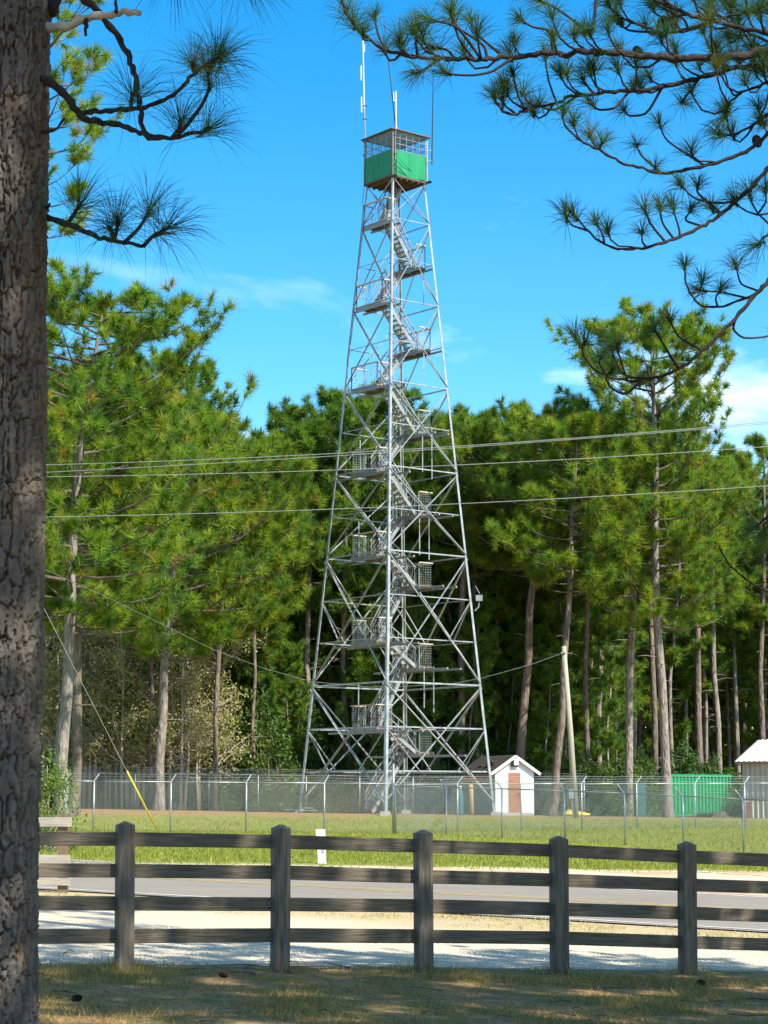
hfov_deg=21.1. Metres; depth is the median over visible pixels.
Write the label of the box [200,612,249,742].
pine tree
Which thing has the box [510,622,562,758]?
pine tree
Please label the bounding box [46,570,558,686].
service wire
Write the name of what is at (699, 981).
pine cone
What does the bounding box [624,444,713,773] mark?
pine tree
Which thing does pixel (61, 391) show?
pine tree
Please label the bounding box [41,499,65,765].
pine tree
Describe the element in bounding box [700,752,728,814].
shrub
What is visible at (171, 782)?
chain link fence
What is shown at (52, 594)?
pine tree
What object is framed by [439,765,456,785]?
shrub
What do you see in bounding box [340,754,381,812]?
shrub
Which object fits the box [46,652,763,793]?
wood
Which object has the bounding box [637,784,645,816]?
utility cabinet
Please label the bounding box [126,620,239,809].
thicket tree
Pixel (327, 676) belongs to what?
pine tree
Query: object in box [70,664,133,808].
thicket tree
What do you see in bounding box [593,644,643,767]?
pine tree
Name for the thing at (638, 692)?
pine tree
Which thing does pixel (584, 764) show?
shrub
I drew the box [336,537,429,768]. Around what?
pine tree
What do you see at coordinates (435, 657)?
pine tree
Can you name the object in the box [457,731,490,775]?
shrub
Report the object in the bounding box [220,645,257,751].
pine tree
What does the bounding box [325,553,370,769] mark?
pine tree
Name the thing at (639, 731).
pine tree
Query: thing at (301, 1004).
grass
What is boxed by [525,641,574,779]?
pine tree
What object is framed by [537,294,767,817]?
pine tree
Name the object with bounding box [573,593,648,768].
pine tree
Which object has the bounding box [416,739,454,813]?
shrub
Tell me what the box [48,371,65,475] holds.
pine tree
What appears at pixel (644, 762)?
shrub
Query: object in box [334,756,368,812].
shrub
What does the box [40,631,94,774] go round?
thicket tree
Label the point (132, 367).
pine tree
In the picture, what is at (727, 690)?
pine tree
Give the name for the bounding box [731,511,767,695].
pine tree
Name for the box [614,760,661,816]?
shrub
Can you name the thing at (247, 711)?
shrub
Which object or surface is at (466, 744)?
pine tree
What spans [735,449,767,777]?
pine tree
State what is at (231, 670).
pine tree
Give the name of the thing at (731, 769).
shrub
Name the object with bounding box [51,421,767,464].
power line
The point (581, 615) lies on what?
pine tree
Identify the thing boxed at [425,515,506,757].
pine tree
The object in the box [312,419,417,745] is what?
pine tree
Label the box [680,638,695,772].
pine tree
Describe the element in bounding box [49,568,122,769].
pine tree
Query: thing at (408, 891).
road centre line
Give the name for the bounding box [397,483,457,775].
pine tree
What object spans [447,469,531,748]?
pine tree
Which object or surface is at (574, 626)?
pine tree
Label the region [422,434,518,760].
pine tree
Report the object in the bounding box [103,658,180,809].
thicket tree
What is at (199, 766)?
thicket tree
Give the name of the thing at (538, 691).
pine tree
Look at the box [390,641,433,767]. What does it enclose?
pine tree
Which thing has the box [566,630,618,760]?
pine tree
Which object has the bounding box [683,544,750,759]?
pine tree
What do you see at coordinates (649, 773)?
shrub
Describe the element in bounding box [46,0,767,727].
sky
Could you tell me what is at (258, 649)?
pine tree
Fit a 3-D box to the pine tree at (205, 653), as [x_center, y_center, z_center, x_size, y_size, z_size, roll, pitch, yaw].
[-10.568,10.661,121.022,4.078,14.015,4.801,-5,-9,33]
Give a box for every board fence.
[37,814,71,892]
[37,821,767,974]
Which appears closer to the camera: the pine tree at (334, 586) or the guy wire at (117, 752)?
the guy wire at (117, 752)
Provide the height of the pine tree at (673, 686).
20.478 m
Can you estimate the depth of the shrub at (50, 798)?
116.47 m
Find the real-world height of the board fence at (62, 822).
1.390 m
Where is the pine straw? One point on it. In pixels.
(384, 998)
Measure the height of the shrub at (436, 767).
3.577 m
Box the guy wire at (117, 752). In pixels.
[44,609,158,832]
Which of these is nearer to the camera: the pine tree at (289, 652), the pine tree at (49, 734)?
the pine tree at (289, 652)
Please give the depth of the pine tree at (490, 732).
124.28 m
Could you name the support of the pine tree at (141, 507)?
on the ground at (49, 919)
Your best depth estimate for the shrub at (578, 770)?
117.64 m
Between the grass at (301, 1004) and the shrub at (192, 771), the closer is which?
the grass at (301, 1004)
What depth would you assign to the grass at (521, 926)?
28.52 m
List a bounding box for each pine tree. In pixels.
[0,0,306,1023]
[40,583,85,760]
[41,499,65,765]
[44,254,262,816]
[45,378,205,815]
[45,591,57,764]
[46,357,127,771]
[46,654,54,770]
[47,0,127,239]
[47,405,315,810]
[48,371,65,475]
[49,372,253,809]
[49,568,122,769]
[100,341,203,777]
[124,426,317,810]
[137,544,194,697]
[148,622,224,756]
[160,589,234,717]
[177,354,238,520]
[193,452,341,810]
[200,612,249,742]
[212,531,289,736]
[214,587,274,730]
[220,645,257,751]
[221,569,300,753]
[232,543,311,751]
[237,626,276,747]
[250,395,320,622]
[256,632,304,753]
[261,415,366,755]
[261,573,339,736]
[261,638,315,766]
[283,398,397,782]
[283,557,341,742]
[294,532,352,745]
[295,548,338,718]
[298,383,410,764]
[302,401,415,762]
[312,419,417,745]
[317,655,355,760]
[318,0,767,593]
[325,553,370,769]
[325,613,382,753]
[325,625,360,769]
[330,660,374,781]
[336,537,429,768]
[343,476,439,743]
[349,377,440,742]
[366,410,459,769]
[368,609,428,764]
[368,692,375,762]
[380,401,537,784]
[390,593,459,783]
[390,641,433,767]
[394,567,442,775]
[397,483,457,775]
[406,561,457,776]
[407,455,446,764]
[407,543,499,775]
[410,391,651,759]
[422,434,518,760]
[423,613,457,751]
[424,440,506,617]
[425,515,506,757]
[428,646,476,770]
[437,590,503,763]
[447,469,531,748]
[454,663,493,769]
[468,543,536,755]
[479,619,519,750]
[480,408,675,815]
[480,666,519,755]
[484,636,533,755]
[489,520,573,762]
[489,565,576,766]
[491,410,565,751]
[509,619,573,773]
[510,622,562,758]
[512,561,609,770]
[513,441,644,766]
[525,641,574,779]
[533,595,594,762]
[535,612,579,772]
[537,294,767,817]
[545,670,581,781]
[547,458,619,761]
[549,408,646,765]
[551,402,736,816]
[561,605,625,740]
[566,610,615,756]
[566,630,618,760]
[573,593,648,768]
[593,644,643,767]
[602,630,648,760]
[605,592,648,764]
[612,591,648,667]
[613,539,674,765]
[614,616,643,766]
[617,604,657,772]
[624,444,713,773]
[626,466,725,772]
[636,597,704,761]
[637,578,691,720]
[641,578,674,769]
[662,458,743,773]
[665,554,727,763]
[667,514,736,774]
[669,442,767,773]
[680,634,744,772]
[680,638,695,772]
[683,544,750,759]
[689,566,745,763]
[703,501,767,778]
[704,564,767,773]
[712,429,767,739]
[728,568,767,749]
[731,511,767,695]
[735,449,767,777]
[736,648,767,737]
[737,565,767,721]
[751,484,767,728]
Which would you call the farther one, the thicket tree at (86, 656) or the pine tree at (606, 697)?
the pine tree at (606, 697)
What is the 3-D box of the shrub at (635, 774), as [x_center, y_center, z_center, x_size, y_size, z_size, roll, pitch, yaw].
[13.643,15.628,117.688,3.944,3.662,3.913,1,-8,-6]
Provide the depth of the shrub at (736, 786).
133.83 m
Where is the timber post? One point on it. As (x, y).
(469, 781)
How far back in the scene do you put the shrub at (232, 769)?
118.01 m
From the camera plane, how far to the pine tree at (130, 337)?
87.55 m
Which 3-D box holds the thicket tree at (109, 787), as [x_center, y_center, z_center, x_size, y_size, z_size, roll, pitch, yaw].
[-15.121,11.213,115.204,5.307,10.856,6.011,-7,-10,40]
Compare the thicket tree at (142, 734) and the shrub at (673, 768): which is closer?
the thicket tree at (142, 734)
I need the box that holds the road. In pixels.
[37,859,767,931]
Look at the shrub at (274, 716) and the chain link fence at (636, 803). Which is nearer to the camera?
the chain link fence at (636, 803)
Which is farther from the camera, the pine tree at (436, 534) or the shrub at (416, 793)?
the pine tree at (436, 534)
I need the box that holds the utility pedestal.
[316,829,325,863]
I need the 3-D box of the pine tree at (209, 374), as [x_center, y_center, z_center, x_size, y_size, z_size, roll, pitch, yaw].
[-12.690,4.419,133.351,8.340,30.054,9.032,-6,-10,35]
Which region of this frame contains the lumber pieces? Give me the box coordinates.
[284,807,317,810]
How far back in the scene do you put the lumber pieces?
104.67 m
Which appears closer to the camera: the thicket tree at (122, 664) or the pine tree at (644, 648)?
the thicket tree at (122, 664)
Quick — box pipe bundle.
[563,809,589,815]
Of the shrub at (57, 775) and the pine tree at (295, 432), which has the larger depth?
the pine tree at (295, 432)
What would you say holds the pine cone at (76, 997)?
on the ground at (49, 919)
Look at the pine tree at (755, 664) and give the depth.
156.48 m
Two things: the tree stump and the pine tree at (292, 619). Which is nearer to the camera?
the tree stump
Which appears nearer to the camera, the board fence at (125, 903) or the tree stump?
the board fence at (125, 903)
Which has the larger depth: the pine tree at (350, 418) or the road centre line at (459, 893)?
the pine tree at (350, 418)
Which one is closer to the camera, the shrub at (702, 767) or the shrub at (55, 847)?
the shrub at (55, 847)
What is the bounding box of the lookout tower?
[293,21,500,815]
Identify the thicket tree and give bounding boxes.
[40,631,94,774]
[41,619,71,807]
[42,615,126,808]
[45,627,133,808]
[52,656,128,808]
[70,625,136,808]
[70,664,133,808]
[82,626,180,808]
[83,626,172,806]
[87,673,135,808]
[94,607,182,809]
[103,649,156,808]
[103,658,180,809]
[117,661,184,793]
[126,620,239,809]
[147,645,224,809]
[171,606,270,785]
[173,647,238,810]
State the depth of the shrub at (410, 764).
121.24 m
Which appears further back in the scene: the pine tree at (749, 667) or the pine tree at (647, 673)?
the pine tree at (749, 667)
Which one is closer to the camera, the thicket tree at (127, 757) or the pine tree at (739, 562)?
the thicket tree at (127, 757)
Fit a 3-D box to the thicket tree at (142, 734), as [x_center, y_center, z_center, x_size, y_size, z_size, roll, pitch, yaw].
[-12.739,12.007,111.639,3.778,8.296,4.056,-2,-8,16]
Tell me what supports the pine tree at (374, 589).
on the ground at (49, 919)
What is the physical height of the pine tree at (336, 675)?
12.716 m
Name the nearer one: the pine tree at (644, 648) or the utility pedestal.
the utility pedestal
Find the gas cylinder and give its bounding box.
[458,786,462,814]
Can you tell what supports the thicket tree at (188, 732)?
on the ground at (49, 919)
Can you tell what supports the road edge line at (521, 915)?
on the road
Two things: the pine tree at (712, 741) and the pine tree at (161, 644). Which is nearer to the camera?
the pine tree at (161, 644)
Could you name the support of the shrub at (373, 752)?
on the ground at (49, 919)
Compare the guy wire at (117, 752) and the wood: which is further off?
the wood
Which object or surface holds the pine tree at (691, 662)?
on the ground at (49, 919)
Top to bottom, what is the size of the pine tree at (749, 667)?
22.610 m
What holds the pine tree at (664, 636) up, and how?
on the ground at (49, 919)
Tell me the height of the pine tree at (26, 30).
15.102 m
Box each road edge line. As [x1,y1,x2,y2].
[43,887,763,929]
[84,860,761,896]
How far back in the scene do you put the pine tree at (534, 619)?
126.76 m
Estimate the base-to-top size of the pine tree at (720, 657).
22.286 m
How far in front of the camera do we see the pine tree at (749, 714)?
152.49 m
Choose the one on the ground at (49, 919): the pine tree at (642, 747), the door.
the pine tree at (642, 747)
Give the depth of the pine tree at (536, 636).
122.23 m
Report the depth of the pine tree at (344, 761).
121.11 m
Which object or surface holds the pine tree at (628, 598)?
on the ground at (49, 919)
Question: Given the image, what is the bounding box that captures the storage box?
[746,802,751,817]
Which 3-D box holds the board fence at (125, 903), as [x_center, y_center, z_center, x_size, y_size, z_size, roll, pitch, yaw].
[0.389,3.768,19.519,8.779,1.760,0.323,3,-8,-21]
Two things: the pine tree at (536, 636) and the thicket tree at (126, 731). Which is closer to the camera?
the thicket tree at (126, 731)
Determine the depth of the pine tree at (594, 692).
129.20 m
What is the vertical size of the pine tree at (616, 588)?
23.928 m
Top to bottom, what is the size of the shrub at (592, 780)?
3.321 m
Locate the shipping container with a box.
[652,774,732,816]
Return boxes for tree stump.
[707,811,731,817]
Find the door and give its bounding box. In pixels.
[508,773,520,812]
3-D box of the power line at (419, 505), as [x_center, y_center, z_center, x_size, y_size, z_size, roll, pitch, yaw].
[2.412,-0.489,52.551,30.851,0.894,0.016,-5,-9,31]
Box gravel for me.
[38,924,767,970]
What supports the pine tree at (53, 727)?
on the ground at (49, 919)
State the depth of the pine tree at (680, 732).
147.78 m
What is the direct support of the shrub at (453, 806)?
on the ground at (49, 919)
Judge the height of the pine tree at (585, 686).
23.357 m
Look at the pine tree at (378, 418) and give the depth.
126.95 m
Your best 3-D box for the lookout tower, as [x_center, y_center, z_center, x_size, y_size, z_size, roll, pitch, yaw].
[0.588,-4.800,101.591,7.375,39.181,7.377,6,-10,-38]
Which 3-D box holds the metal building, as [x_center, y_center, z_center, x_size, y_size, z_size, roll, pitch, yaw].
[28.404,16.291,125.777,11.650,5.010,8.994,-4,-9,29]
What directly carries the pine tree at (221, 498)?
on the ground at (49, 919)
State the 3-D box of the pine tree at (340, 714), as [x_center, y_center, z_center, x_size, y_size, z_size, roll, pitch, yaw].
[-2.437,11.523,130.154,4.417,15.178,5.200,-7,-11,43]
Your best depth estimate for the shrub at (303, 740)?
120.44 m
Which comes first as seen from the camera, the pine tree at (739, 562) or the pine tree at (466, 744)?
the pine tree at (466, 744)
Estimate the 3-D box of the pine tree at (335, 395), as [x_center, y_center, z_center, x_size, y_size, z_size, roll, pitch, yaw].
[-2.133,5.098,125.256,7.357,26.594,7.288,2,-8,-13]
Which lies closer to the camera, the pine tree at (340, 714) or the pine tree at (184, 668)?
the pine tree at (184, 668)
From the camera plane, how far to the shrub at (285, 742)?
115.97 m
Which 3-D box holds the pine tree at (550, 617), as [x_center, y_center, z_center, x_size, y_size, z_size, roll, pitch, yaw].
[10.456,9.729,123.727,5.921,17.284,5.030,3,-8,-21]
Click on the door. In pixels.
(510, 775)
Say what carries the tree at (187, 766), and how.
on the ground at (49, 919)
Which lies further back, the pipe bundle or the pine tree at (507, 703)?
the pine tree at (507, 703)
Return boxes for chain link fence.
[63,769,68,813]
[64,764,395,833]
[68,766,585,814]
[389,778,767,852]
[395,776,767,831]
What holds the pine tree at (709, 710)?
on the ground at (49, 919)
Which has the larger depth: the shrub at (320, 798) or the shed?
the shrub at (320, 798)
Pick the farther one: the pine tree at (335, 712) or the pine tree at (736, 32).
the pine tree at (335, 712)
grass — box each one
[38,957,767,1023]
[39,812,767,873]
[39,890,767,937]
[91,950,715,976]
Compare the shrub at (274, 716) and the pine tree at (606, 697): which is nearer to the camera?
the shrub at (274, 716)
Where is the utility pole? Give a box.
[561,646,578,817]
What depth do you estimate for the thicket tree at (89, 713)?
111.91 m
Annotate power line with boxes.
[47,446,767,476]
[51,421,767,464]
[56,423,767,471]
[59,485,767,516]
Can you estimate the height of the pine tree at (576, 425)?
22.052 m
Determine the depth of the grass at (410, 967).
19.29 m
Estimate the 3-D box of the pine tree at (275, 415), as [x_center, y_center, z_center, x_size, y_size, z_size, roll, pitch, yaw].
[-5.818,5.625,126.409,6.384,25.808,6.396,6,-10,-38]
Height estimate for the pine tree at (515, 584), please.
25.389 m
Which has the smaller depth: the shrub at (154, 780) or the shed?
the shed
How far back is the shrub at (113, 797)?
117.36 m
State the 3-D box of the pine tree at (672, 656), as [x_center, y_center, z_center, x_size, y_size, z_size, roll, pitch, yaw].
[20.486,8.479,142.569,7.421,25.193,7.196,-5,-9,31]
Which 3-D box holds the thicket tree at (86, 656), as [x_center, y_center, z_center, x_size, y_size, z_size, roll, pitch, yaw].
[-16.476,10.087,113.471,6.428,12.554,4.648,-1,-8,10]
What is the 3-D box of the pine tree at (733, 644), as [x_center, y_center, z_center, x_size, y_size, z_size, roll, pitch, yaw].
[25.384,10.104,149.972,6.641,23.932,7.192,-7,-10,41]
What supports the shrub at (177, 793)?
on the ground at (49, 919)
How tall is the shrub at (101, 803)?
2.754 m
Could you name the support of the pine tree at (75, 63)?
on the ground at (49, 919)
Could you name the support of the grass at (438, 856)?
on the ground at (49, 919)
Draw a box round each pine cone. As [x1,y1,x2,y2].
[71,994,81,1001]
[219,970,228,977]
[697,979,705,985]
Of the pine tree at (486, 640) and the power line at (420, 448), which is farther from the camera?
the pine tree at (486, 640)
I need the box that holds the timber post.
[462,777,478,814]
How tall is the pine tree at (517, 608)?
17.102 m
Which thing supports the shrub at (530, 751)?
on the ground at (49, 919)
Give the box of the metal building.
[734,739,767,817]
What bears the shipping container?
on the ground at (49, 919)
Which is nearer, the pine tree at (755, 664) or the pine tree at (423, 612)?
the pine tree at (423, 612)
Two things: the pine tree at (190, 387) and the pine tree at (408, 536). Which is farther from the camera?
the pine tree at (408, 536)
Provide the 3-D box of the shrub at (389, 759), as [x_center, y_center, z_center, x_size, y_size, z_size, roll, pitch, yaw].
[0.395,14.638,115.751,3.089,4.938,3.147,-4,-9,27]
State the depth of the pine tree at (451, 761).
121.36 m
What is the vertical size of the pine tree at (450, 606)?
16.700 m
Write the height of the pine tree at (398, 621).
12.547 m
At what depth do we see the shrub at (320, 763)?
121.23 m
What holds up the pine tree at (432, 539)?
on the ground at (49, 919)
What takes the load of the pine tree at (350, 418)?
on the ground at (49, 919)
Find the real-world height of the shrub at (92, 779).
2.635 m
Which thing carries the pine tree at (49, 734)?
on the ground at (49, 919)
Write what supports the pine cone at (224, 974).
on the ground at (49, 919)
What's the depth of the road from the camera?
36.23 m
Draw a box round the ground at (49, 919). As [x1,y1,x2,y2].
[38,808,767,1023]
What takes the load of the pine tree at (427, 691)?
on the ground at (49, 919)
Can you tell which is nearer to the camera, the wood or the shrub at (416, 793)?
the shrub at (416, 793)
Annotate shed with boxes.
[457,755,540,815]
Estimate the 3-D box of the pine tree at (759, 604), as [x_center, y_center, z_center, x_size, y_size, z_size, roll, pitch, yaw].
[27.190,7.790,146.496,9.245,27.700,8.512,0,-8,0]
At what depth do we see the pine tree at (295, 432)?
122.97 m
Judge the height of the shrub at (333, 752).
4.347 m
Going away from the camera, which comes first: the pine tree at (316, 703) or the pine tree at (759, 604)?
the pine tree at (316, 703)
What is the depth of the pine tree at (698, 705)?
142.67 m
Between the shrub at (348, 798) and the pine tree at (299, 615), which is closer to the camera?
the shrub at (348, 798)
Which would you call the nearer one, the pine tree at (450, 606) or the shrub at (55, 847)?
the shrub at (55, 847)
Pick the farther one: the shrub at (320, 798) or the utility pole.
the shrub at (320, 798)
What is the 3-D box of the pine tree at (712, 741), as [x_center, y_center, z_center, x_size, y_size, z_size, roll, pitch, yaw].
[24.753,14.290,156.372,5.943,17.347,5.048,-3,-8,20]
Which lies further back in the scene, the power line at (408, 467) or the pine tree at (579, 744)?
the pine tree at (579, 744)
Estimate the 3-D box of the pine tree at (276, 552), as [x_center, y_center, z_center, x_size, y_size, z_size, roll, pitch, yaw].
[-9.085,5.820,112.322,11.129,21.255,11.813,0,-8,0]
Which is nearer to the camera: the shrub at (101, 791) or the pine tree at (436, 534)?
the shrub at (101, 791)
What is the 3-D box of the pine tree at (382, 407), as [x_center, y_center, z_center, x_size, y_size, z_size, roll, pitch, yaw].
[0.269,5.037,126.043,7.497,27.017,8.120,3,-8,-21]
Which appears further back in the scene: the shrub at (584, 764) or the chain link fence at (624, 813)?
the shrub at (584, 764)
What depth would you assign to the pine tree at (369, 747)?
139.51 m
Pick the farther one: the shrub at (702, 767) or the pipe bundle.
the shrub at (702, 767)
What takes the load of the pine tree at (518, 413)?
on the ground at (49, 919)
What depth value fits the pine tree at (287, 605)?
117.58 m
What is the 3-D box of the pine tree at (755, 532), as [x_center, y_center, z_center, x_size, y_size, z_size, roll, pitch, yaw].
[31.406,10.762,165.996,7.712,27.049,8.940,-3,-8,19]
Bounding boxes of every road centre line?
[159,878,666,905]
[176,878,740,908]
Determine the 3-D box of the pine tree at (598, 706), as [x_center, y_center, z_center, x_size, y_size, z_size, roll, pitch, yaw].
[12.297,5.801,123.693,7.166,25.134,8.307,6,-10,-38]
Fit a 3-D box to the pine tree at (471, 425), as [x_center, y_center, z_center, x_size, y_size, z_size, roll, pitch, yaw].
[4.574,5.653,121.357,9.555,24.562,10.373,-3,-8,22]
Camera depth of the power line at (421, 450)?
53.43 m
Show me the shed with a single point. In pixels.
(507, 767)
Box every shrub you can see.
[38,742,90,831]
[39,801,83,851]
[41,729,92,807]
[70,771,103,808]
[82,746,119,808]
[99,766,124,808]
[107,762,154,809]
[141,734,183,809]
[153,728,203,809]
[165,685,237,810]
[187,716,249,810]
[193,732,257,810]
[222,684,300,811]
[225,688,295,788]
[247,720,301,811]
[275,682,339,811]
[292,718,350,811]
[295,768,343,811]
[320,741,353,812]
[327,768,369,812]
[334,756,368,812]
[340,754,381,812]
[354,723,401,812]
[366,733,414,812]
[399,750,419,809]
[408,774,447,813]
[412,757,448,813]
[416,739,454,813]
[434,770,463,813]
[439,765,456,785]
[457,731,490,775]
[512,743,540,809]
[525,738,552,786]
[534,755,570,814]
[534,769,579,815]
[549,750,602,815]
[559,751,604,815]
[577,760,616,815]
[579,756,647,815]
[606,754,657,816]
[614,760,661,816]
[633,744,661,814]
[641,758,661,816]
[655,746,685,773]
[672,741,701,773]
[696,762,714,774]
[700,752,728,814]
[714,765,742,815]
[722,767,742,815]
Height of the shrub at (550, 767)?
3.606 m
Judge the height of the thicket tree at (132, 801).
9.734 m
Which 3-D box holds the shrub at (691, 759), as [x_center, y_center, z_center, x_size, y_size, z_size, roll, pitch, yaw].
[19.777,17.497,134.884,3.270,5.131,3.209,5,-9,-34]
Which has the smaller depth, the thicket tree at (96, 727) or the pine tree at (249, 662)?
the thicket tree at (96, 727)
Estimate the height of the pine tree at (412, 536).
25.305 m
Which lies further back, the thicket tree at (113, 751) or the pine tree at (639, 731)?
the pine tree at (639, 731)
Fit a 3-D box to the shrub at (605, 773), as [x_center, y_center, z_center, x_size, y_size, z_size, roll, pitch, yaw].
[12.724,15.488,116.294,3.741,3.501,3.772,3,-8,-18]
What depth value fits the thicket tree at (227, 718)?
113.50 m
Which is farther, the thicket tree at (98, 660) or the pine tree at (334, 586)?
the pine tree at (334, 586)
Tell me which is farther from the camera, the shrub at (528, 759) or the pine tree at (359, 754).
the pine tree at (359, 754)
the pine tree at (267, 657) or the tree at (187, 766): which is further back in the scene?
the pine tree at (267, 657)
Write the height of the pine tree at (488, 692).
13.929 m
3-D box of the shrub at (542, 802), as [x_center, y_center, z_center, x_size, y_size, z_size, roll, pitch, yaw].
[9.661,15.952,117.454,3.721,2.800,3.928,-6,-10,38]
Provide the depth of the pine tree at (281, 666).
122.56 m
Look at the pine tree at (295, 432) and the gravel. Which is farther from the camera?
the pine tree at (295, 432)
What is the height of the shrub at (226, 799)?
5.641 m
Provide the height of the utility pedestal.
0.857 m
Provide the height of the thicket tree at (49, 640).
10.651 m
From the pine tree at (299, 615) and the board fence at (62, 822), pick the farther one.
the pine tree at (299, 615)
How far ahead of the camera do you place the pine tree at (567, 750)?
126.70 m
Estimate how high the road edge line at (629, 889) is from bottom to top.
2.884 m
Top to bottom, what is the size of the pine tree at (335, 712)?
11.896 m
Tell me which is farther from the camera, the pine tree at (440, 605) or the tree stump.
the pine tree at (440, 605)
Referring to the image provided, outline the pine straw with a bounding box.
[39,961,767,1023]
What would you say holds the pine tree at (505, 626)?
on the ground at (49, 919)

